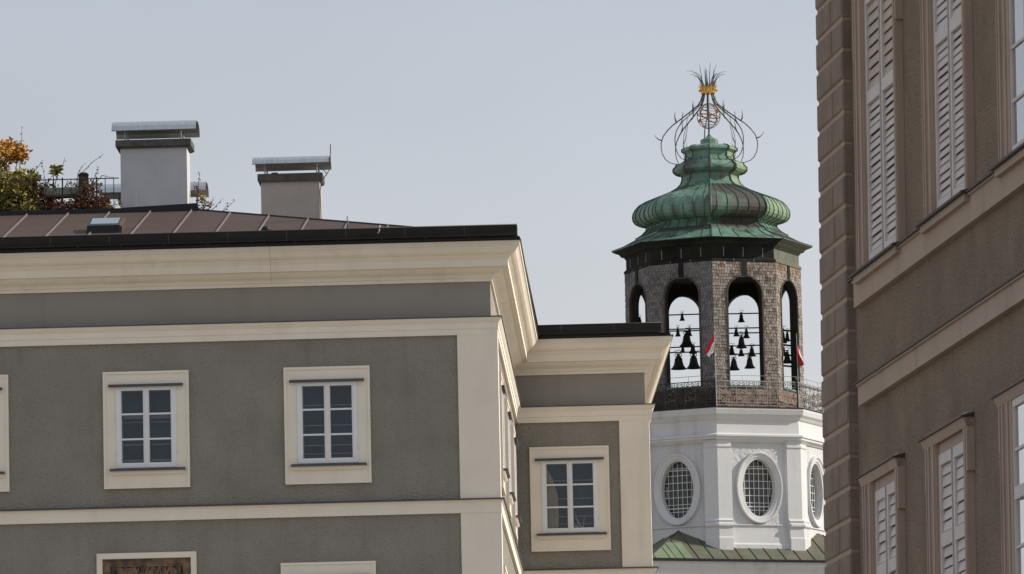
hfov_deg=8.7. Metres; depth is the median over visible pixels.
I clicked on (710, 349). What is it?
flag
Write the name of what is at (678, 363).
bell
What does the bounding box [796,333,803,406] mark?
flag
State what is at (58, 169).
sapling
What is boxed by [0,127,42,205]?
autumn tree
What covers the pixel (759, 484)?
oval window
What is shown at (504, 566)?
window
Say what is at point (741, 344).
bell
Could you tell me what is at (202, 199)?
twiggy plant
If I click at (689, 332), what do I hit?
bell
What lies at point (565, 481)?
window
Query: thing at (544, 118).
sky
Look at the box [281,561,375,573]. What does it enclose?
window
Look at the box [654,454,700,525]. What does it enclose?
oval window
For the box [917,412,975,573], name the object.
window
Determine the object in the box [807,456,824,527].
oval window
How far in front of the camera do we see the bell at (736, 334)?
272.45 m
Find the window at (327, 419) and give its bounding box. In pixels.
[283,365,371,484]
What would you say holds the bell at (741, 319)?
hanging from the bell tower
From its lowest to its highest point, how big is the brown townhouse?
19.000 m
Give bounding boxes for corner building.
[0,120,673,573]
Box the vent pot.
[78,172,88,208]
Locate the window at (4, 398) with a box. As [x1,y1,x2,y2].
[0,375,9,491]
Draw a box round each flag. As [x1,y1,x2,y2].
[705,332,716,405]
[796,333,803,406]
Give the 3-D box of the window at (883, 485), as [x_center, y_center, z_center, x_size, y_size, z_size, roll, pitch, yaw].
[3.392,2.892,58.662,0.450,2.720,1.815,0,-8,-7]
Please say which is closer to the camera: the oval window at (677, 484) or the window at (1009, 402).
the window at (1009, 402)
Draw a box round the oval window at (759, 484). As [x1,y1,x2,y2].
[736,452,782,523]
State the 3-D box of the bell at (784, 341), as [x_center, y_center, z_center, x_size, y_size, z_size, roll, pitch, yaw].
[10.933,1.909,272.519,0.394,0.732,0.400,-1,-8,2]
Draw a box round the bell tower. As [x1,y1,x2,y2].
[612,65,825,573]
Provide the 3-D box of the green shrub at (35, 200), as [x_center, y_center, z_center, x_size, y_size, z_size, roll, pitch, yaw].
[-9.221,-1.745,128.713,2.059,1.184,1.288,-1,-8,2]
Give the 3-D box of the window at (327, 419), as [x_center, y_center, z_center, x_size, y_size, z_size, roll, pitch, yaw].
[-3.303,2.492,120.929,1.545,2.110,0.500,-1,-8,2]
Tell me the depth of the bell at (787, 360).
272.30 m
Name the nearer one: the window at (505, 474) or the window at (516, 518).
the window at (505, 474)
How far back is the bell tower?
269.19 m
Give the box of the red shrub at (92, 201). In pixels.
[42,155,122,209]
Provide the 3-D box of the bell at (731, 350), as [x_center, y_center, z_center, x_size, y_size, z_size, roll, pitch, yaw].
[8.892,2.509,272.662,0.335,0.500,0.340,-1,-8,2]
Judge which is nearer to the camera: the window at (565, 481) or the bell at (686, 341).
the window at (565, 481)
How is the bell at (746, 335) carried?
hanging from the bell tower
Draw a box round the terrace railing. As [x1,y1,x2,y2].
[0,177,118,210]
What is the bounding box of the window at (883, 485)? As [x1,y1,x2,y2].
[855,452,905,573]
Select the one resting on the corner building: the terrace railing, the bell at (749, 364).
the terrace railing
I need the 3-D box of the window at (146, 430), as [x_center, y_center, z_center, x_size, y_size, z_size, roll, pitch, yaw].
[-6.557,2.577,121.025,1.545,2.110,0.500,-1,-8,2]
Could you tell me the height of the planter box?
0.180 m
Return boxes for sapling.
[36,158,65,205]
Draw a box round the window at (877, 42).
[848,0,905,284]
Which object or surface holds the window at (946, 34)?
in the brown townhouse
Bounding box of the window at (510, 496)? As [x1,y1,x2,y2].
[504,398,515,517]
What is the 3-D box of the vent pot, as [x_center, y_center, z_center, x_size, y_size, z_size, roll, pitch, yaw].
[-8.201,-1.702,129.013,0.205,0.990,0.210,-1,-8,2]
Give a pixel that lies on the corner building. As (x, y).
(288, 380)
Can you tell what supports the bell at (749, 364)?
hanging from the bell tower
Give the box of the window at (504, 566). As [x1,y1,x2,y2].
[503,565,507,573]
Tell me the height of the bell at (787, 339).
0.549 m
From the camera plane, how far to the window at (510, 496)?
126.38 m
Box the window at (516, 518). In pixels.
[510,425,521,539]
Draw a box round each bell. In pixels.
[671,350,686,369]
[675,325,679,336]
[680,331,693,346]
[687,324,691,335]
[687,350,699,368]
[730,343,734,353]
[730,354,739,370]
[733,325,738,336]
[736,331,746,348]
[738,310,744,321]
[743,325,749,337]
[744,353,754,368]
[748,344,755,356]
[783,326,786,342]
[784,347,790,363]
[785,328,789,341]
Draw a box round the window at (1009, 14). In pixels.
[989,0,1023,177]
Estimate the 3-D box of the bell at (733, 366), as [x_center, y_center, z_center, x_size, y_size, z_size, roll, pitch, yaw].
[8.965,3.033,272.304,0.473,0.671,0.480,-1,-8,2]
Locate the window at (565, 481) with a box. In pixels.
[529,445,610,551]
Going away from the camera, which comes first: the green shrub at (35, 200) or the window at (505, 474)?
the window at (505, 474)
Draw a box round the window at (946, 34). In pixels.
[915,0,974,233]
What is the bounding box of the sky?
[0,0,823,411]
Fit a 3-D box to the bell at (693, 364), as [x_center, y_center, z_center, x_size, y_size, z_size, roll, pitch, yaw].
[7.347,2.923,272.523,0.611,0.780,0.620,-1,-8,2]
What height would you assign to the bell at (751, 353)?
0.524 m
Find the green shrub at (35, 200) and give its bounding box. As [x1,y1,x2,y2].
[0,166,69,210]
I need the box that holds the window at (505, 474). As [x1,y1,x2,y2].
[499,371,509,495]
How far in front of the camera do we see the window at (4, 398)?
120.95 m
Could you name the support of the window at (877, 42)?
in the brown townhouse
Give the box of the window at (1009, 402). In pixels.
[990,377,1023,573]
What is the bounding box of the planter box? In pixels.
[44,187,82,198]
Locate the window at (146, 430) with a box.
[103,370,189,488]
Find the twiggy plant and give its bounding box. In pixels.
[192,172,234,210]
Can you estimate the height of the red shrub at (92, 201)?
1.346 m
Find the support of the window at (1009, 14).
in the brown townhouse
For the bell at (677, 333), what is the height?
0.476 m
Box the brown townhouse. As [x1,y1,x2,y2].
[815,0,1023,573]

